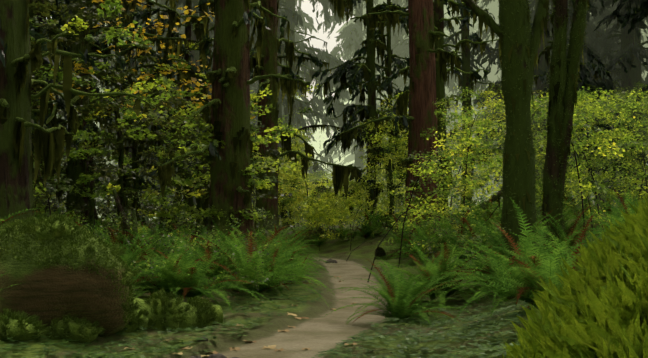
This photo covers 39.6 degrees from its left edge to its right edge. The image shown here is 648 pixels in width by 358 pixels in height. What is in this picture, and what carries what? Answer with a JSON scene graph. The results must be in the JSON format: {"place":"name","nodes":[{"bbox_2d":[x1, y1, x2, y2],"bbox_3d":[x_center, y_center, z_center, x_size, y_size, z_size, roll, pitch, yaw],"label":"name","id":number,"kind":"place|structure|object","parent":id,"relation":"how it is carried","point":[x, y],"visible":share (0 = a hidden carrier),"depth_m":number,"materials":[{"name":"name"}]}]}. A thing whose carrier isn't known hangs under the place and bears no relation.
{"place":"outdoors","nodes":[
{"label":"outdoors","id":0,"kind":"place"},
{"bbox_2d":[46,0,354,138],"label":"sky","id":1,"kind":"structure","parent":0,"point":[307,7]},
{"bbox_2d":[87,159,502,254],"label":"dead snags","id":2,"kind":"object","parent":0,"point":[91,207],"visible":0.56,"depth_m":20.08,"materials":[{"name":"wood"}]},
{"bbox_2d":[0,142,614,357],"bbox_3d":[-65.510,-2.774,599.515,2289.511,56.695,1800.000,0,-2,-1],"label":"ground","id":3,"kind":"structure","parent":0,"point":[316,332],"depth_m":11.59,"materials":[{"name":"soil"}]},
{"bbox_2d":[0,208,44,223],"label":"fern","id":4,"kind":"object","parent":3,"relation":"on","point":[18,214],"visible":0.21,"depth_m":14.40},
{"bbox_2d":[29,27,67,197],"bbox_3d":[-15.134,-16.523,27.198,15.086,39.025,13.487,1,-2,-22],"label":"shade conifer","id":5,"kind":"object","parent":3,"relation":"on","point":[35,35],"visible":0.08,"depth_m":28.10,"materials":[{"name":"green plant"}]},
{"bbox_2d":[0,212,137,336],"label":"mossy log","id":6,"kind":"object","parent":3,"relation":"on","point":[62,265],"visible":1,"depth_m":9.97,"materials":[{"name":"wood"}]},
{"bbox_2d":[29,0,109,217],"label":"tree","id":7,"kind":"object","parent":3,"relation":"on","point":[39,20],"visible":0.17,"depth_m":41.83,"materials":[{"name":"green plant"}]},
{"bbox_2d":[0,0,155,231],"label":"tree","id":8,"kind":"object","parent":3,"relation":"on","point":[19,58],"visible":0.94,"depth_m":17.73,"materials":[{"name":"green plant"}]},
{"bbox_2d":[56,18,114,206],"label":"conifer","id":9,"kind":"object","parent":3,"relation":"on","point":[95,122],"depth_m":88.71,"materials":[{"name":"green plant"}]},
{"bbox_2d":[29,0,143,132],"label":"conifer","id":10,"kind":"object","parent":3,"relation":"on","point":[52,12],"visible":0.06,"depth_m":42.73,"materials":[{"name":"green plant"}]},
{"bbox_2d":[36,4,140,173],"bbox_3d":[-8.268,-8.355,33.228,5.851,22.506,6.871,0,-2,-1],"label":"tree","id":11,"kind":"object","parent":3,"relation":"on","point":[91,87],"visible":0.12,"depth_m":32.99,"materials":[{"name":"green plant"}]},
{"bbox_2d":[0,288,222,342],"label":"low plants","id":12,"kind":"object","parent":3,"relation":"on","point":[160,310],"visible":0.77,"depth_m":10.68,"materials":[{"name":"plant"}]},
{"bbox_2d":[85,219,142,244],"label":"fern","id":13,"kind":"object","parent":3,"relation":"on","point":[101,237],"visible":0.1,"depth_m":21.72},
{"bbox_2d":[96,6,134,197],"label":"conifer","id":14,"kind":"object","parent":3,"relation":"on","point":[102,90],"visible":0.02,"depth_m":123.85,"materials":[{"name":"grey plant"}]},
{"bbox_2d":[29,0,209,229],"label":"tree","id":15,"kind":"object","parent":3,"relation":"on","point":[73,172],"visible":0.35,"depth_m":29.76,"materials":[{"name":"green plant"}]},
{"bbox_2d":[38,0,257,118],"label":"yellow maple","id":16,"kind":"object","parent":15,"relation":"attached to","point":[159,29],"depth_m":29.58,"materials":[{"name":"plant"}]},
{"bbox_2d":[85,215,165,259],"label":"fern","id":17,"kind":"object","parent":3,"relation":"on","point":[113,237],"visible":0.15,"depth_m":18.38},
{"bbox_2d":[100,222,153,250],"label":"fern","id":18,"kind":"object","parent":3,"relation":"on","point":[122,240],"visible":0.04,"depth_m":21.82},
{"bbox_2d":[99,2,174,223],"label":"tree","id":19,"kind":"object","parent":3,"relation":"on","point":[113,130],"visible":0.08,"depth_m":49.69,"materials":[{"name":"green plant"}]},
{"bbox_2d":[99,14,174,214],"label":"conifer","id":20,"kind":"object","parent":3,"relation":"on","point":[113,163],"depth_m":83.99,"materials":[{"name":"green plant"}]},
{"bbox_2d":[94,1,184,221],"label":"conifer","id":21,"kind":"object","parent":3,"relation":"on","point":[113,52],"depth_m":61.91,"materials":[{"name":"green plant"}]},
{"bbox_2d":[115,227,168,278],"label":"fern","id":22,"kind":"object","parent":3,"relation":"on","point":[134,257],"visible":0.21,"depth_m":16.38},
{"bbox_2d":[75,222,209,291],"bbox_3d":[-3.195,1.242,13.469,3.058,1.401,2.178,-2,0,-16],"label":"fern","id":23,"kind":"object","parent":3,"relation":"on","point":[125,255],"visible":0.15,"depth_m":13.40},
{"bbox_2d":[109,225,193,268],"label":"fern","id":24,"kind":"object","parent":3,"relation":"on","point":[149,252],"visible":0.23,"depth_m":17.85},
{"bbox_2d":[99,0,213,222],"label":"conifer","id":25,"kind":"object","parent":3,"relation":"on","point":[162,2],"visible":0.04,"depth_m":61.46,"materials":[{"name":"green plant"}]},
{"bbox_2d":[140,228,196,260],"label":"fern","id":26,"kind":"object","parent":3,"relation":"on","point":[157,235],"visible":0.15,"depth_m":18.91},
{"bbox_2d":[132,244,220,305],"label":"fern","id":27,"kind":"object","parent":3,"relation":"on","point":[169,286],"visible":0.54,"depth_m":13.42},
{"bbox_2d":[110,0,249,223],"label":"tree","id":28,"kind":"object","parent":3,"relation":"on","point":[186,55],"visible":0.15,"depth_m":45.93,"materials":[{"name":"green plant"}]},
{"bbox_2d":[141,231,218,281],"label":"fern","id":29,"kind":"object","parent":3,"relation":"on","point":[184,237],"visible":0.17,"depth_m":16.98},
{"bbox_2d":[132,233,233,295],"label":"fern","id":30,"kind":"object","parent":3,"relation":"on","point":[204,280],"visible":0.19,"depth_m":13.90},
{"bbox_2d":[171,223,195,240],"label":"fern","id":31,"kind":"object","parent":3,"relation":"on","point":[182,230],"visible":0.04,"depth_m":26.76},
{"bbox_2d":[111,0,256,224],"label":"conifer","id":32,"kind":"object","parent":3,"relation":"on","point":[195,53],"visible":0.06,"depth_m":52.34,"materials":[{"name":"green plant"}]},
{"bbox_2d":[32,0,343,244],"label":"mossy maples","id":33,"kind":"object","parent":3,"relation":"on","point":[120,149],"visible":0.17,"depth_m":31.53,"materials":[{"name":"green plant"}]},
{"bbox_2d":[148,226,229,265],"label":"fern","id":34,"kind":"object","parent":3,"relation":"on","point":[203,234],"visible":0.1,"depth_m":20.43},
{"bbox_2d":[124,0,255,234],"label":"tree","id":35,"kind":"object","parent":3,"relation":"on","point":[144,15],"visible":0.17,"depth_m":39.71,"materials":[{"name":"green plant"}]},
{"bbox_2d":[126,232,279,309],"bbox_3d":[-1.956,1.387,13.688,2.677,1.203,2.507,-1,-2,11],"label":"fern","id":36,"kind":"object","parent":3,"relation":"on","point":[191,280],"visible":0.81,"depth_m":13.35,"materials":[{"name":"plant"}]},
{"bbox_2d":[165,219,263,287],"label":"fern","id":37,"kind":"object","parent":3,"relation":"on","point":[210,275],"visible":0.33,"depth_m":16.63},
{"bbox_2d":[186,222,242,277],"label":"fern","id":38,"kind":"object","parent":3,"relation":"on","point":[222,259],"visible":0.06,"depth_m":17.81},
{"bbox_2d":[194,216,257,253],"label":"fern","id":39,"kind":"object","parent":3,"relation":"on","point":[219,235],"visible":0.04,"depth_m":21.02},
{"bbox_2d":[149,0,311,252],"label":"tree","id":40,"kind":"object","parent":3,"relation":"on","point":[230,82],"visible":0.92,"depth_m":21.62,"materials":[{"name":"brown plant"}]},
{"bbox_2d":[167,0,303,218],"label":"conifer","id":41,"kind":"object","parent":3,"relation":"on","point":[256,84],"visible":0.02,"depth_m":55.99,"materials":[{"name":"green plant"}]},
{"bbox_2d":[123,276,356,357],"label":"fallen leaves","id":42,"kind":"object","parent":3,"relation":"on","point":[238,348],"visible":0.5,"depth_m":9.91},
{"bbox_2d":[180,231,320,290],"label":"fern","id":43,"kind":"object","parent":3,"relation":"on","point":[218,266],"visible":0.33,"depth_m":16.14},
{"bbox_2d":[212,3,302,123],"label":"conifer","id":44,"kind":"object","parent":3,"relation":"on","point":[300,13],"depth_m":70.84,"materials":[{"name":"grey plant"}]},
{"bbox_2d":[212,0,308,208],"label":"conifer","id":45,"kind":"object","parent":3,"relation":"on","point":[282,108],"depth_m":67.70,"materials":[{"name":"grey plant"}]},
{"bbox_2d":[190,259,336,357],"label":"trail rocks","id":46,"kind":"object","parent":3,"relation":"on","point":[217,355],"visible":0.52,"depth_m":9.25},
{"bbox_2d":[187,227,345,302],"bbox_3d":[-1.030,1.494,14.894,2.466,1.426,3.137,6,-9,-43],"label":"fern","id":47,"kind":"object","parent":3,"relation":"on","point":[253,263],"visible":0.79,"depth_m":14.64,"materials":[{"name":"plant"}]},
{"bbox_2d":[174,0,360,235],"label":"tree","id":48,"kind":"object","parent":3,"relation":"on","point":[270,49],"visible":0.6,"depth_m":30.81,"materials":[{"name":"brown plant"}]},
{"bbox_2d":[214,225,326,292],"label":"fern","id":49,"kind":"object","parent":3,"relation":"on","point":[237,231],"visible":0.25,"depth_m":17.25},
{"bbox_2d":[224,222,318,267],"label":"fern","id":50,"kind":"object","parent":3,"relation":"on","point":[284,247],"visible":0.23,"depth_m":20.35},
{"bbox_2d":[225,237,322,297],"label":"fern","id":51,"kind":"object","parent":3,"relation":"on","point":[274,269],"visible":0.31,"depth_m":16.12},
{"bbox_2d":[248,226,316,275],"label":"fern","id":52,"kind":"object","parent":3,"relation":"on","point":[281,249],"visible":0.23,"depth_m":19.43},
{"bbox_2d":[258,228,327,261],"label":"fern","id":53,"kind":"object","parent":3,"relation":"on","point":[299,247],"visible":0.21,"depth_m":23.61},
{"bbox_2d":[272,247,314,262],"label":"fern","id":54,"kind":"object","parent":3,"relation":"on","point":[295,255],"visible":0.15,"depth_m":20.57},
{"bbox_2d":[252,0,336,218],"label":"tree","id":55,"kind":"object","parent":3,"relation":"on","point":[298,117],"visible":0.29,"depth_m":55.16,"materials":[{"name":"green plant"}]},
{"bbox_2d":[256,226,333,269],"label":"fern","id":56,"kind":"object","parent":3,"relation":"on","point":[297,237],"visible":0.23,"depth_m":21.57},
{"bbox_2d":[281,220,313,240],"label":"fern","id":57,"kind":"object","parent":3,"relation":"on","point":[301,234],"visible":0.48,"depth_m":35.25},
{"bbox_2d":[276,255,321,284],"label":"fern","id":58,"kind":"object","parent":3,"relation":"on","point":[300,269],"visible":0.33,"depth_m":18.37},
{"bbox_2d":[0,239,602,357],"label":"ground plants","id":59,"kind":"object","parent":3,"relation":"on","point":[473,331],"visible":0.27,"depth_m":9.48,"materials":[{"name":"plant"}]},
{"bbox_2d":[282,24,324,179],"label":"conifer","id":60,"kind":"object","parent":3,"relation":"on","point":[305,119],"depth_m":82.99,"materials":[{"name":"grey plant"}]},
{"bbox_2d":[250,0,361,213],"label":"conifer","id":61,"kind":"object","parent":3,"relation":"on","point":[333,62],"visible":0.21,"depth_m":61.72,"materials":[{"name":"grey plant"}]},
{"bbox_2d":[282,9,332,181],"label":"conifer","id":62,"kind":"object","parent":3,"relation":"on","point":[309,25],"visible":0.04,"depth_m":81.84,"materials":[{"name":"grey plant"}]},
{"bbox_2d":[296,230,338,245],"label":"fern","id":63,"kind":"object","parent":3,"relation":"on","point":[319,242],"visible":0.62,"depth_m":33.27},
{"bbox_2d":[308,84,336,164],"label":"conifer","id":64,"kind":"object","parent":3,"relation":"on","point":[321,140],"visible":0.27,"depth_m":374.84,"materials":[{"name":"green plant"}]},
{"bbox_2d":[0,0,647,290],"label":"understory","id":65,"kind":"object","parent":3,"relation":"on","point":[322,198],"depth_m":24.28,"materials":[{"name":"plant"}]},
{"bbox_2d":[326,224,357,239],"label":"fern","id":66,"kind":"object","parent":3,"relation":"on","point":[343,234],"visible":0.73,"depth_m":33.22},
{"bbox_2d":[106,219,612,259],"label":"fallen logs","id":67,"kind":"object","parent":3,"relation":"on","point":[383,251],"visible":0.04,"depth_m":24.00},
{"bbox_2d":[314,0,408,228],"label":"young conifer tree","id":68,"kind":"object","parent":3,"relation":"on","point":[369,109],"visible":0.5,"depth_m":37.99,"materials":[{"name":"green plant"}]},
{"bbox_2d":[318,0,404,210],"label":"conifer","id":69,"kind":"object","parent":3,"relation":"on","point":[350,33],"visible":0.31,"depth_m":81.18,"materials":[{"name":"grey plant"}]},
{"bbox_2d":[340,216,387,240],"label":"fern","id":70,"kind":"object","parent":3,"relation":"on","point":[363,232],"visible":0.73,"depth_m":31.76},
{"bbox_2d":[347,207,395,241],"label":"fern","id":71,"kind":"object","parent":3,"relation":"on","point":[372,225],"visible":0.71,"depth_m":31.45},
{"bbox_2d":[341,0,404,213],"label":"conifer","id":72,"kind":"object","parent":3,"relation":"on","point":[351,157],"visible":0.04,"depth_m":116.73,"materials":[{"name":"green plant"}]},
{"bbox_2d":[312,0,463,226],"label":"tree","id":73,"kind":"object","parent":3,"relation":"on","point":[390,58],"visible":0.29,"depth_m":42.34,"materials":[{"name":"green plant"}]},
{"bbox_2d":[321,0,455,179],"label":"conifer","id":74,"kind":"object","parent":3,"relation":"on","point":[346,100],"depth_m":123.44,"materials":[{"name":"grey plant"}]},
{"bbox_2d":[381,211,403,229],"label":"fern","id":75,"kind":"object","parent":3,"relation":"on","point":[389,224],"visible":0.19,"depth_m":36.02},
{"bbox_2d":[376,212,416,256],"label":"fern","id":76,"kind":"object","parent":3,"relation":"on","point":[400,236],"visible":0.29,"depth_m":24.73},
{"bbox_2d":[336,0,460,243],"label":"red tree","id":77,"kind":"object","parent":3,"relation":"on","point":[424,54],"visible":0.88,"depth_m":27.86,"materials":[{"name":"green plant"}]},
{"bbox_2d":[350,0,450,213],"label":"conifer","id":78,"kind":"object","parent":3,"relation":"on","point":[397,41],"visible":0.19,"depth_m":80.48,"materials":[{"name":"green plant"}]},
{"bbox_2d":[322,255,482,324],"bbox_3d":[0.925,1.526,12.168,1.808,0.953,1.911,-2,-3,41],"label":"fern","id":79,"kind":"object","parent":3,"relation":"on","point":[414,291],"visible":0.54,"depth_m":12.10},
{"bbox_2d":[342,259,471,324],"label":"fern","id":80,"kind":"object","parent":3,"relation":"on","point":[400,306],"visible":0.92,"depth_m":11.62,"materials":[{"name":"plant"}]},
{"bbox_2d":[381,229,443,267],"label":"fern","id":81,"kind":"object","parent":3,"relation":"on","point":[419,246],"visible":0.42,"depth_m":21.58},
{"bbox_2d":[383,223,442,261],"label":"fern","id":82,"kind":"object","parent":3,"relation":"on","point":[427,231],"visible":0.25,"depth_m":22.47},
{"bbox_2d":[390,222,444,259],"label":"fern","id":83,"kind":"object","parent":3,"relation":"on","point":[426,238],"visible":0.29,"depth_m":21.91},
{"bbox_2d":[376,0,475,187],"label":"conifer","id":84,"kind":"object","parent":3,"relation":"on","point":[400,49],"visible":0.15,"depth_m":75.87,"materials":[{"name":"grey plant"}]},
{"bbox_2d":[366,239,493,309],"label":"fern","id":85,"kind":"object","parent":3,"relation":"on","point":[434,294],"visible":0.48,"depth_m":14.41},
{"bbox_2d":[372,0,502,221],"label":"spruce tree","id":86,"kind":"object","parent":3,"relation":"on","point":[439,18],"visible":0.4,"depth_m":36.10,"materials":[{"name":"green plant"}]},
{"bbox_2d":[369,242,506,309],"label":"fern","id":87,"kind":"object","parent":3,"relation":"on","point":[447,268],"visible":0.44,"depth_m":14.39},
{"bbox_2d":[396,206,501,261],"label":"fern","id":88,"kind":"object","parent":3,"relation":"on","point":[445,238],"visible":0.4,"depth_m":19.39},
{"bbox_2d":[426,195,501,253],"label":"fern","id":89,"kind":"object","parent":3,"relation":"on","point":[489,206],"visible":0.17,"depth_m":19.96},
{"bbox_2d":[433,212,497,264],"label":"fern","id":90,"kind":"object","parent":3,"relation":"on","point":[479,232],"visible":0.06,"depth_m":18.50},
{"bbox_2d":[430,240,506,285],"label":"fern","id":91,"kind":"object","parent":3,"relation":"on","point":[481,266],"visible":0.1,"depth_m":15.27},
{"bbox_2d":[445,7,501,200],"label":"conifer","id":92,"kind":"object","parent":3,"relation":"on","point":[457,29],"visible":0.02,"depth_m":109.83,"materials":[{"name":"green plant"}]},
{"bbox_2d":[444,1,504,214],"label":"tree","id":93,"kind":"object","parent":3,"relation":"on","point":[466,59],"visible":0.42,"depth_m":48.31,"materials":[{"name":"green plant"}]},
{"bbox_2d":[446,200,502,221],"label":"fern","id":94,"kind":"object","parent":3,"relation":"on","point":[471,211],"visible":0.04,"depth_m":24.25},
{"bbox_2d":[366,0,588,276],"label":"mossy maples","id":95,"kind":"object","parent":3,"relation":"on","point":[519,43],"visible":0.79,"depth_m":15.16,"materials":[{"name":"green plant"}]},
{"bbox_2d":[436,240,528,303],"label":"fern","id":96,"kind":"object","parent":3,"relation":"on","point":[499,271],"visible":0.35,"depth_m":12.61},
{"bbox_2d":[475,0,502,198],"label":"conifer","id":97,"kind":"object","parent":3,"relation":"on","point":[492,7],"visible":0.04,"depth_m":113.49,"materials":[{"name":"grey plant"}]},
{"bbox_2d":[455,195,542,231],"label":"fern","id":98,"kind":"object","parent":3,"relation":"on","point":[498,213],"visible":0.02,"depth_m":22.71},
{"bbox_2d":[434,210,574,300],"bbox_3d":[2.846,1.146,14.049,2.118,1.534,2.974,4,-2,-43],"label":"fern","id":99,"kind":"object","parent":3,"relation":"on","point":[504,253],"visible":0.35,"depth_m":14.29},
{"bbox_2d":[431,198,584,319],"bbox_3d":[2.304,0.870,9.455,2.388,1.302,2.236,4,-1,39],"label":"fern","id":100,"kind":"object","parent":3,"relation":"on","point":[527,279],"visible":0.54,"depth_m":9.24,"materials":[{"name":"plant"}]},
{"bbox_2d":[475,220,542,245],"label":"fern","id":101,"kind":"object","parent":3,"relation":"on","point":[492,227],"visible":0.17,"depth_m":17.42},
{"bbox_2d":[467,214,556,263],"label":"fern","id":102,"kind":"object","parent":3,"relation":"on","point":[500,230],"visible":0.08,"depth_m":16.65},
{"bbox_2d":[446,0,587,171],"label":"conifer","id":103,"kind":"object","parent":3,"relation":"on","point":[484,36],"depth_m":61.56,"materials":[{"name":"grey plant"}]},
{"bbox_2d":[470,229,605,305],"bbox_3d":[2.294,0.898,8.921,1.563,0.846,1.674,0,-2,-5],"label":"fern","id":104,"kind":"object","parent":3,"relation":"on","point":[536,273],"visible":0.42,"depth_m":8.80,"materials":[{"name":"plant"}]},
{"bbox_2d":[453,0,628,213],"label":"conifer","id":105,"kind":"object","parent":3,"relation":"on","point":[583,80],"visible":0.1,"depth_m":50.10,"materials":[{"name":"green plant"}]},
{"bbox_2d":[476,212,623,307],"bbox_3d":[2.980,0.959,10.373,2.477,1.194,1.764,0,-5,-12],"label":"fern","id":106,"kind":"object","parent":3,"relation":"on","point":[576,252],"visible":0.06,"depth_m":10.64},
{"bbox_2d":[488,0,645,199],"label":"conifer","id":107,"kind":"object","parent":3,"relation":"on","point":[590,28],"visible":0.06,"depth_m":51.33,"materials":[{"name":"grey plant"}]},
{"bbox_2d":[536,202,604,234],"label":"fern","id":108,"kind":"object","parent":3,"relation":"on","point":[571,222],"visible":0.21,"depth_m":22.90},
{"bbox_2d":[495,190,647,357],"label":"mossy mound","id":109,"kind":"object","parent":3,"relation":"on","point":[596,306],"visible":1,"depth_m":0.88,"materials":[{"name":"plant"}]},
{"bbox_2d":[536,205,611,253],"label":"fern","id":110,"kind":"object","parent":3,"relation":"on","point":[571,243],"visible":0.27,"depth_m":16.14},
{"bbox_2d":[564,205,592,220],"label":"fern","id":111,"kind":"object","parent":3,"relation":"on","point":[570,212],"visible":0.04,"depth_m":25.61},
{"bbox_2d":[530,0,629,200],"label":"tree","id":112,"kind":"object","parent":3,"relation":"on","point":[600,72],"visible":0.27,"depth_m":45.02,"materials":[{"name":"green plant"}]},
{"bbox_2d":[532,0,647,209],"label":"conifer","id":113,"kind":"object","parent":3,"relation":"on","point":[628,78],"visible":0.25,"depth_m":50.08,"materials":[{"name":"green plant"}]},
{"bbox_2d":[570,189,629,238],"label":"fern","id":114,"kind":"object","parent":3,"relation":"on","point":[613,207],"visible":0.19,"depth_m":15.55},
{"bbox_2d":[586,208,624,243],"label":"fern","id":115,"kind":"object","parent":3,"relation":"on","point":[610,216],"visible":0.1,"depth_m":13.55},
{"bbox_2d":[569,0,647,196],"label":"conifer","id":116,"kind":"object","parent":3,"relation":"on","point":[633,19],"visible":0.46,"depth_m":49.39,"materials":[{"name":"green plant"}]},
{"bbox_2d":[597,197,626,213],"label":"fern","id":117,"kind":"object","parent":3,"relation":"on","point":[609,210],"visible":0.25,"depth_m":44.16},
{"bbox_2d":[584,0,647,208],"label":"conifer","id":118,"kind":"object","parent":3,"relation":"on","point":[611,26],"visible":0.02,"depth_m":56.88,"materials":[{"name":"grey plant"}]},
{"bbox_2d":[596,189,644,226],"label":"fern","id":119,"kind":"object","parent":3,"relation":"on","point":[625,206],"visible":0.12,"depth_m":14.74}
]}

